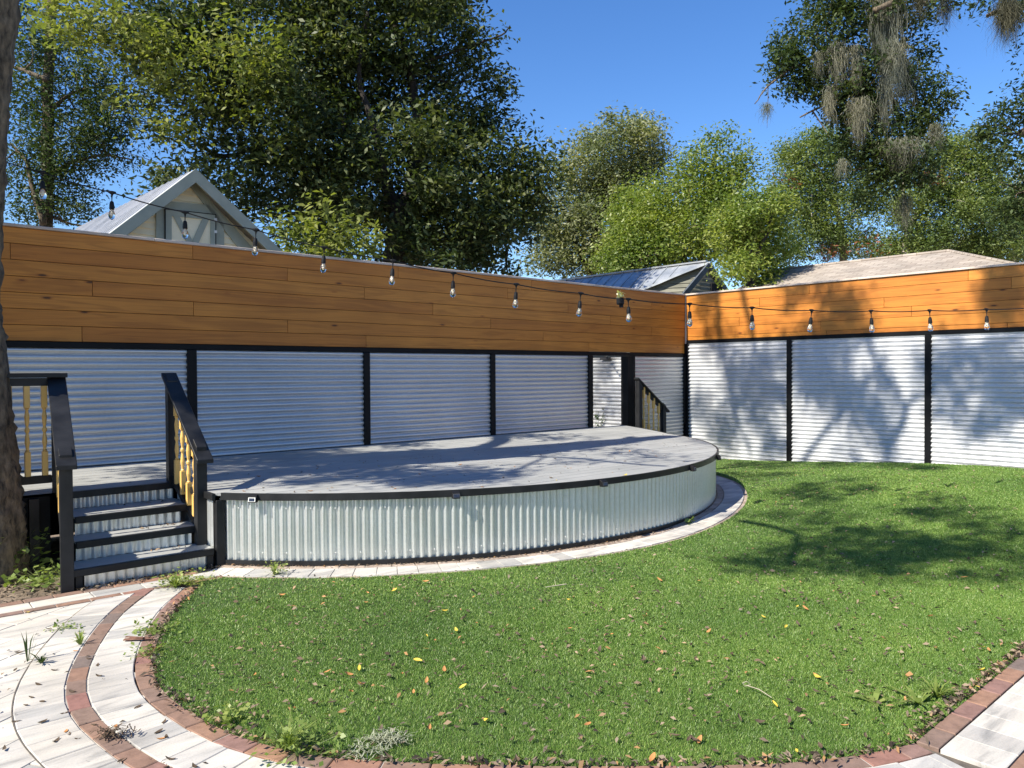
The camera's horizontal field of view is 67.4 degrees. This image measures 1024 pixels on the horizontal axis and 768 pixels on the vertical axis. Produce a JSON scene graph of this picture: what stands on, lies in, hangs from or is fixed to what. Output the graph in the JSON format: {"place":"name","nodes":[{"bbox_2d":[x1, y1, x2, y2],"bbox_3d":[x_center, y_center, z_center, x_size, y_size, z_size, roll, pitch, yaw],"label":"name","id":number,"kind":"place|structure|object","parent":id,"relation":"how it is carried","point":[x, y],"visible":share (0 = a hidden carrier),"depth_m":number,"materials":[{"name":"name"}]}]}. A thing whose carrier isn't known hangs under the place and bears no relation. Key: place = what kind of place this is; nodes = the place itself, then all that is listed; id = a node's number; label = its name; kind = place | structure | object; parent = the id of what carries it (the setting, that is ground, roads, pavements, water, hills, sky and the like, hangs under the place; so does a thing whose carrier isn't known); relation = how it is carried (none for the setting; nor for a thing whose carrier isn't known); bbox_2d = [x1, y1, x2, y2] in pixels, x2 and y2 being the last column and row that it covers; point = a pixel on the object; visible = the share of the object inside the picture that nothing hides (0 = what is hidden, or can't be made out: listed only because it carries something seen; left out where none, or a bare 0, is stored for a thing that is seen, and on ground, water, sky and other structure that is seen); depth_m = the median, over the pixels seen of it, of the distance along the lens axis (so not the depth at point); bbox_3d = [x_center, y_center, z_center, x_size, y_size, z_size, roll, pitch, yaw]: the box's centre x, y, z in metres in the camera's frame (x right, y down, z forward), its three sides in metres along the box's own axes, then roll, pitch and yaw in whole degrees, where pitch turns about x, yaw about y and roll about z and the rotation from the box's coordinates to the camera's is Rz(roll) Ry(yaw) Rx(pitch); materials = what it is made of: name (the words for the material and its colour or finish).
{"place":"outdoors","nodes":[
{"label":"outdoors","id":0,"kind":"place"},
{"bbox_2d":[0,522,259,743],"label":"ground","id":1,"kind":"structure","parent":0,"point":[55,543],"depth_m":5.91,"materials":[{"name":"brown soil"}]},
{"bbox_2d":[0,0,33,587],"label":"oak tree","id":2,"kind":"object","parent":1,"relation":"on","point":[13,520],"visible":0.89,"depth_m":6.06,"materials":[{"name":"brown plant"}]},
{"bbox_2d":[7,162,1023,332],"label":"string light","id":3,"kind":"object","parent":2,"relation":"hanging from","point":[43,196],"visible":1,"depth_m":7.09,"materials":[{"name":"black plastic"}]},
{"bbox_2d":[616,290,623,307],"bbox_3d":[1.059,-0.842,7.434,0.098,0.197,0.161,0,1,1],"label":"bulb","id":4,"kind":"object","parent":3,"relation":"attached to","point":[620,301],"visible":1,"depth_m":7.42,"materials":[{"name":"yellow glass"}]},
{"bbox_2d":[1,559,59,592],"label":"weed","id":5,"kind":"object","parent":1,"relation":"on","point":[36,580],"visible":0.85,"depth_m":5.82,"materials":[{"name":"green plant"}]},
{"bbox_2d":[1,527,59,576],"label":"weed","id":6,"kind":"object","parent":1,"relation":"on","point":[43,560],"visible":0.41,"depth_m":6.19,"materials":[{"name":"green plant"}]},
{"bbox_2d":[4,0,174,229],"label":"oak tree","id":7,"kind":"object","parent":1,"relation":"on","point":[86,138],"visible":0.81,"depth_m":23.66,"materials":[{"name":"green plant"}]},
{"bbox_2d":[73,482,213,590],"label":"steps","id":8,"kind":"structure","parent":1,"relation":"on","point":[124,522],"depth_m":6.29,"materials":[{"name":"black paint"}]},
{"bbox_2d":[47,377,76,593],"bbox_3d":[-3.543,0.728,6.038,0.135,1.623,1.190,-1,1,-33],"label":"stair railing","id":9,"kind":"object","parent":8,"relation":"on","point":[64,459],"visible":0.98,"depth_m":5.64,"materials":[{"name":"black paint"}]},
{"bbox_2d":[161,373,213,544],"bbox_3d":[-2.866,0.627,6.758,0.135,1.453,0.960,-1,1,-40],"label":"stair railing","id":10,"kind":"object","parent":8,"relation":"attached to","point":[177,405],"visible":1,"depth_m":6.72,"materials":[{"name":"black paint"}]},
{"bbox_2d":[18,0,578,276],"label":"broadleaf tree","id":11,"kind":"object","parent":1,"relation":"on","point":[294,84],"visible":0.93,"depth_m":17.38,"materials":[{"name":"green plant"}]},
{"bbox_2d":[0,222,685,534],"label":"wall","id":12,"kind":"structure","parent":1,"relation":"on","point":[265,351],"depth_m":9.31,"materials":[{"name":"brown wood"}]},
{"bbox_2d":[593,408,604,426],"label":"doorway plant","id":13,"kind":"object","parent":12,"relation":"attached to","point":[598,425],"visible":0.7,"depth_m":13.79,"materials":[{"name":"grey plant"}]},
{"bbox_2d":[593,356,620,426],"bbox_3d":[1.498,0.177,13.701,0.446,1.336,0.940,-1,1,-42],"label":"door","id":14,"kind":"structure","parent":12,"relation":"in","point":[606,370],"depth_m":13.72,"materials":[{"name":"white metal"}]},
{"bbox_2d":[20,425,718,569],"bbox_3d":[-2.292,1.192,6.929,14.742,0.712,3.973,-1,1,-42],"label":"stage","id":15,"kind":"object","parent":1,"relation":"on","point":[372,517],"visible":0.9,"depth_m":6.94,"materials":[{"name":"grey paint"}]},
{"bbox_2d":[6,373,67,484],"bbox_3d":[-5.325,0.398,5.173,4.100,0.921,0.130,-1,1,-42],"label":"level railing","id":16,"kind":"object","parent":15,"relation":"on","point":[26,381],"visible":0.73,"depth_m":6.34,"materials":[{"name":"black paint"}]},
{"bbox_2d":[248,494,257,502],"bbox_3d":[-2.131,0.942,6.306,0.068,0.063,0.049,0,1,6],"label":"solar light","id":17,"kind":"object","parent":15,"relation":"attached to","point":[252,498],"visible":1,"depth_m":6.29,"materials":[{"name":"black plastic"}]},
{"bbox_2d":[452,490,459,498],"bbox_3d":[-0.470,0.931,6.447,0.068,0.063,0.049,-1,1,-16],"label":"solar light","id":18,"kind":"object","parent":15,"relation":"attached to","point":[455,494],"visible":1,"depth_m":6.43,"materials":[{"name":"black plastic"}]},
{"bbox_2d":[600,479,607,486],"bbox_3d":[0.847,0.913,7.066,0.068,0.063,0.049,-1,1,-35],"label":"solar light","id":19,"kind":"object","parent":15,"relation":"attached to","point":[603,482],"visible":1,"depth_m":7.05,"materials":[{"name":"black plastic"}]},
{"bbox_2d":[634,377,669,432],"bbox_3d":[2.466,0.622,13.492,0.870,1.483,0.110,-1,1,-42],"label":"stair railing","id":20,"kind":"object","parent":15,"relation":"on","point":[642,389],"visible":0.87,"depth_m":13.37,"materials":[{"name":"black paint"}]},
{"bbox_2d":[690,465,696,470],"bbox_3d":[1.921,0.890,8.118,0.049,0.063,0.068,0,1,36],"label":"solar light","id":21,"kind":"object","parent":15,"relation":"attached to","point":[692,467],"visible":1,"depth_m":8.10,"materials":[{"name":"black plastic"}]},
{"bbox_2d":[220,475,746,577],"bbox_3d":[1.049,1.427,9.107,3.196,0.108,8.881,0,1,31],"label":"brick edging","id":22,"kind":"object","parent":1,"relation":"on","point":[718,501],"visible":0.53,"depth_m":6.70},
{"bbox_2d":[685,515,694,523],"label":"weed","id":23,"kind":"object","parent":22,"relation":"on","point":[687,520],"visible":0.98,"depth_m":7.92,"materials":[{"name":"green plant"}]},
{"bbox_2d":[0,569,1023,767],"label":"brick edging","id":24,"kind":"object","parent":1,"relation":"on","point":[950,727],"visible":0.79,"depth_m":3.50,"materials":[{"name":"brick"}]},
{"bbox_2d":[89,723,139,742],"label":"dried clump","id":25,"kind":"object","parent":24,"relation":"on","point":[108,732],"visible":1,"depth_m":3.36,"materials":[{"name":"grey plant"}]},
{"bbox_2d":[123,636,153,640],"bbox_3d":[-2.238,1.520,4.590,0.184,0.018,0.056,0,1,6],"label":"bark strip","id":26,"kind":"object","parent":24,"relation":"on","point":[133,638],"visible":1,"depth_m":4.58,"materials":[{"name":"brown wood"}]},
{"bbox_2d":[120,639,169,660],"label":"weed","id":27,"kind":"object","parent":24,"relation":"on","point":[149,646],"visible":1,"depth_m":4.36,"materials":[{"name":"green plant"}]},
{"bbox_2d":[124,614,182,635],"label":"weed","id":28,"kind":"object","parent":24,"relation":"on","point":[151,629],"visible":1,"depth_m":4.71,"materials":[{"name":"green plant"}]},
{"bbox_2d":[150,567,214,589],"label":"weed","id":29,"kind":"object","parent":24,"relation":"on","point":[186,582],"visible":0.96,"depth_m":5.80,"materials":[{"name":"green plant"}]},
{"bbox_2d":[513,100,697,279],"bbox_3d":[3.925,-5.654,33.728,7.419,13.238,7.382,-1,1,-42],"label":"oak tree","id":30,"kind":"object","parent":1,"relation":"on","point":[585,205],"visible":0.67,"depth_m":33.13,"materials":[{"name":"green plant"}]},
{"bbox_2d":[581,119,781,274],"bbox_3d":[6.106,-4.358,28.082,7.223,10.286,6.648,-1,1,-42],"label":"bright tree","id":31,"kind":"object","parent":1,"relation":"on","point":[651,238],"visible":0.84,"depth_m":27.32,"materials":[{"name":"green plant"}]},
{"bbox_2d":[700,174,811,290],"bbox_3d":[5.684,-2.104,18.485,3.699,5.696,2.530,-1,1,-42],"label":"bright tree","id":32,"kind":"object","parent":1,"relation":"on","point":[747,235],"visible":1,"depth_m":17.89,"materials":[{"name":"green plant"}]},
{"bbox_2d":[760,119,892,267],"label":"background tree","id":33,"kind":"object","parent":1,"relation":"on","point":[822,202],"visible":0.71,"depth_m":45.22,"materials":[{"name":"green plant"}]},
{"bbox_2d":[807,239,857,262],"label":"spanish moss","id":34,"kind":"object","parent":33,"relation":"attached to","point":[827,247],"visible":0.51,"depth_m":45.77,"materials":[{"name":"grey plant"}]},
{"bbox_2d":[684,262,1023,467],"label":"wall","id":35,"kind":"structure","parent":1,"relation":"on","point":[895,387],"depth_m":11.95,"materials":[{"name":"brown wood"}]},
{"bbox_2d":[750,0,973,217],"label":"oak tree","id":36,"kind":"object","parent":1,"relation":"on","point":[880,172],"visible":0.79,"depth_m":20.72,"materials":[{"name":"green plant"}]},
{"bbox_2d":[755,102,775,124],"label":"spanish moss","id":37,"kind":"object","parent":36,"relation":"attached to","point":[766,109],"visible":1,"depth_m":20.98,"materials":[{"name":"grey plant"}]},
{"bbox_2d":[809,50,829,82],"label":"spanish moss","id":38,"kind":"object","parent":36,"relation":"hanging from","point":[818,56],"visible":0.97,"depth_m":20.38,"materials":[{"name":"grey plant"}]},
{"bbox_2d":[817,84,839,132],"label":"spanish moss","id":39,"kind":"object","parent":36,"relation":"hanging from","point":[828,97],"visible":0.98,"depth_m":20.37,"materials":[{"name":"grey plant"}]},
{"bbox_2d":[829,158,849,184],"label":"spanish moss","id":40,"kind":"object","parent":36,"relation":"hanging from","point":[843,166],"visible":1,"depth_m":20.37,"materials":[{"name":"grey plant"}]},
{"bbox_2d":[825,38,856,99],"bbox_3d":[8.655,-8.303,20.436,0.855,1.664,0.985,-1,1,-42],"label":"spanish moss","id":41,"kind":"object","parent":36,"relation":"hanging from","point":[836,62],"visible":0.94,"depth_m":20.31,"materials":[{"name":"grey plant"}]},
{"bbox_2d":[838,95,876,150],"bbox_3d":[9.252,-6.809,20.432,1.148,1.676,0.844,0,1,18],"label":"spanish moss","id":42,"kind":"object","parent":36,"relation":"hanging from","point":[860,109],"visible":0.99,"depth_m":20.33,"materials":[{"name":"grey plant"}]},
{"bbox_2d":[847,42,872,99],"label":"spanish moss","id":43,"kind":"object","parent":36,"relation":"hanging from","point":[856,56],"visible":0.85,"depth_m":20.34,"materials":[{"name":"grey plant"}]},
{"bbox_2d":[860,0,912,93],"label":"spanish moss","id":44,"kind":"object","parent":36,"relation":"hanging from","point":[884,32],"visible":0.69,"depth_m":20.36,"materials":[{"name":"grey plant"}]},
{"bbox_2d":[874,62,900,137],"bbox_3d":[9.934,-7.326,20.375,0.789,2.482,0.828,-1,1,-42],"label":"spanish moss","id":45,"kind":"object","parent":36,"relation":"hanging from","point":[885,96],"visible":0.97,"depth_m":20.35,"materials":[{"name":"grey plant"}]},
{"bbox_2d":[888,197,900,228],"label":"spanish moss","id":46,"kind":"object","parent":36,"relation":"hanging from","point":[895,211],"visible":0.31,"depth_m":43.92,"materials":[{"name":"grey plant"}]},
{"bbox_2d":[882,37,916,104],"bbox_3d":[10.146,-8.137,20.258,1.092,1.958,1.101,-1,1,-42],"label":"spanish moss","id":47,"kind":"object","parent":36,"relation":"hanging from","point":[897,69],"visible":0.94,"depth_m":20.21,"materials":[{"name":"grey plant"}]},
{"bbox_2d":[868,133,930,180],"bbox_3d":[10.267,-5.916,20.328,1.585,1.198,1.447,-1,1,-42],"label":"spanish moss","id":48,"kind":"object","parent":36,"relation":"hanging from","point":[909,146],"visible":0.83,"depth_m":20.17,"materials":[{"name":"grey plant"}]},
{"bbox_2d":[893,193,917,237],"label":"spanish moss","id":49,"kind":"object","parent":36,"relation":"hanging from","point":[906,205],"visible":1,"depth_m":20.97,"materials":[{"name":"grey plant"}]},
{"bbox_2d":[892,57,931,123],"bbox_3d":[10.617,-7.785,20.581,1.067,1.898,0.999,-1,1,-42],"label":"spanish moss","id":50,"kind":"object","parent":36,"relation":"hanging from","point":[909,91],"visible":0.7,"depth_m":20.49,"materials":[{"name":"grey plant"}]},
{"bbox_2d":[923,122,947,157],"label":"spanish moss","id":51,"kind":"object","parent":36,"relation":"hanging from","point":[935,132],"visible":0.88,"depth_m":20.37,"materials":[{"name":"grey plant"}]},
{"bbox_2d":[737,249,1016,288],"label":"house","id":52,"kind":"structure","parent":1,"relation":"on","point":[918,262],"depth_m":16.78,"materials":[{"name":"beige concrete"}]},
{"bbox_2d":[847,116,1023,261],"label":"background tree","id":53,"kind":"object","parent":1,"relation":"on","point":[964,195],"visible":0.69,"depth_m":43.13,"materials":[{"name":"green plant"}]},
{"bbox_2d":[930,233,956,249],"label":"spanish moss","id":54,"kind":"object","parent":53,"relation":"attached to","point":[944,240],"visible":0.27,"depth_m":43.73,"materials":[{"name":"grey plant"}]},
{"bbox_2d":[850,157,1023,261],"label":"background tree","id":55,"kind":"object","parent":1,"relation":"on","point":[879,254],"visible":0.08,"depth_m":51.62,"materials":[{"name":"green plant"}]},
{"bbox_2d":[891,0,1023,259],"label":"oak tree","id":56,"kind":"object","parent":1,"relation":"on","point":[980,134],"visible":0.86,"depth_m":13.01,"materials":[{"name":"green plant"}]},
{"bbox_2d":[905,0,933,26],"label":"spanish moss","id":57,"kind":"object","parent":56,"relation":"hanging from","point":[918,4],"visible":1,"depth_m":12.99,"materials":[{"name":"grey plant"}]},
{"bbox_2d":[931,0,961,33],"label":"spanish moss","id":58,"kind":"object","parent":56,"relation":"hanging from","point":[947,8],"visible":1,"depth_m":12.98,"materials":[{"name":"grey plant"}]},
{"bbox_2d":[982,0,1023,61],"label":"spanish moss","id":59,"kind":"object","parent":56,"relation":"hanging from","point":[1009,16],"visible":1,"depth_m":12.55,"materials":[{"name":"grey plant"}]},
{"bbox_2d":[75,169,282,251],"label":"house","id":60,"kind":"structure","parent":0,"point":[196,192],"depth_m":12.92,"materials":[{"name":"beige"}]},
{"bbox_2d":[164,209,216,244],"bbox_3d":[-5.379,-2.503,12.864,0.867,0.800,0.040,-1,1,-44],"label":"loft door","id":61,"kind":"structure","parent":60,"relation":"in","point":[200,230],"depth_m":12.87,"materials":[{"name":"beige"}]},
{"bbox_2d":[0,476,1023,767],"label":"paved path","id":62,"kind":"structure","parent":0,"point":[992,736],"depth_m":3.85,"materials":[{"name":"grey concrete"}]},
{"bbox_2d":[21,633,35,661],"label":"weed","id":63,"kind":"object","parent":62,"relation":"on","point":[26,651],"visible":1,"depth_m":4.28,"materials":[{"name":"green plant"}]},
{"bbox_2d":[29,653,47,662],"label":"weed","id":64,"kind":"object","parent":62,"relation":"on","point":[42,659],"visible":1,"depth_m":4.25,"materials":[{"name":"green plant"}]},
{"bbox_2d":[43,619,82,633],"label":"weed","id":65,"kind":"object","parent":62,"relation":"on","point":[63,623],"visible":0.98,"depth_m":4.82,"materials":[{"name":"green plant"}]},
{"bbox_2d":[72,629,84,644],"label":"weed","id":66,"kind":"object","parent":62,"relation":"on","point":[79,639],"visible":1,"depth_m":4.53,"materials":[{"name":"green plant"}]},
{"bbox_2d":[160,571,190,586],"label":"weed","id":67,"kind":"object","parent":62,"relation":"on","point":[173,582],"visible":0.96,"depth_m":5.74,"materials":[{"name":"green plant"}]},
{"bbox_2d":[268,563,277,574],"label":"weed","id":68,"kind":"object","parent":62,"relation":"on","point":[274,569],"visible":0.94,"depth_m":6.06,"materials":[{"name":"green plant"}]},
{"bbox_2d":[265,560,289,575],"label":"weed","id":69,"kind":"object","parent":62,"relation":"on","point":[277,571],"visible":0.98,"depth_m":6.09,"materials":[{"name":"green plant"}]},
{"bbox_2d":[255,710,319,752],"bbox_3d":[-0.944,1.492,3.244,0.283,0.119,0.254,-1,1,-13],"label":"weed","id":70,"kind":"object","parent":62,"relation":"on","point":[287,738],"visible":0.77,"depth_m":3.25,"materials":[{"name":"green plant"}]},
{"bbox_2d":[248,711,345,766],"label":"weed","id":71,"kind":"object","parent":62,"relation":"on","point":[298,750],"visible":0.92,"depth_m":3.22,"materials":[{"name":"green plant"}]},
{"bbox_2d":[3,0,1023,289],"label":"sky","id":72,"kind":"structure","parent":0,"point":[693,62],"materials":[{"name":"blue"}]},
{"bbox_2d":[152,458,1023,766],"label":"lawn","id":73,"kind":"structure","parent":0,"point":[416,731],"depth_m":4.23,"materials":[{"name":"green plant"}]},
{"bbox_2d":[201,698,251,732],"bbox_3d":[-1.298,1.499,3.507,0.205,0.111,0.212,0,1,-10],"label":"weed","id":74,"kind":"object","parent":73,"relation":"on","point":[225,717],"visible":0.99,"depth_m":3.50,"materials":[{"name":"green plant"}]},
{"bbox_2d":[343,739,391,760],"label":"fallen moss","id":75,"kind":"object","parent":73,"relation":"on","point":[361,748],"visible":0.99,"depth_m":3.20,"materials":[{"name":"grey plant"}]},
{"bbox_2d":[353,726,417,750],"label":"fallen moss","id":76,"kind":"object","parent":73,"relation":"on","point":[383,737],"visible":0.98,"depth_m":3.30,"materials":[{"name":"grey plant"}]},
{"bbox_2d":[0,438,1023,767],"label":"leaf litter","id":77,"kind":"object","parent":73,"relation":"on","point":[952,700],"visible":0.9,"depth_m":4.05,"materials":[{"name":"brown plant"}]},
{"bbox_2d":[649,752,655,760],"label":"fallen leaf","id":78,"kind":"object","parent":77,"relation":"on","point":[652,756],"visible":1,"depth_m":3.13,"materials":[{"name":"orange plant"}]},
{"bbox_2d":[697,735,701,742],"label":"fallen leaf","id":79,"kind":"object","parent":73,"relation":"on","point":[699,738],"visible":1,"depth_m":3.28,"materials":[{"name":"orange plant"}]},
{"bbox_2d":[743,681,771,697],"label":"twig","id":80,"kind":"object","parent":73,"relation":"on","point":[755,688],"visible":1,"depth_m":3.78,"materials":[{"name":"grey wood"}]},
{"bbox_2d":[840,687,891,708],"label":"weed","id":81,"kind":"object","parent":73,"relation":"on","point":[875,696],"visible":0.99,"depth_m":3.70,"materials":[{"name":"green plant"}]},
{"bbox_2d":[896,620,904,687],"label":"grass stalk","id":82,"kind":"object","parent":73,"relation":"on","point":[900,658],"depth_m":3.85,"materials":[{"name":"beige plant"}]},
{"bbox_2d":[884,683,952,707],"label":"weed","id":83,"kind":"object","parent":73,"relation":"on","point":[921,698],"visible":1,"depth_m":3.69,"materials":[{"name":"green plant"}]},
{"bbox_2d":[909,673,967,698],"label":"weed","id":84,"kind":"object","parent":73,"relation":"on","point":[936,691],"visible":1,"depth_m":3.74,"materials":[{"name":"green plant"}]},
{"bbox_2d":[557,260,728,356],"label":"shed","id":85,"kind":"structure","parent":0,"point":[687,278],"depth_m":21.42,"materials":[{"name":"grey metal"}]}
]}

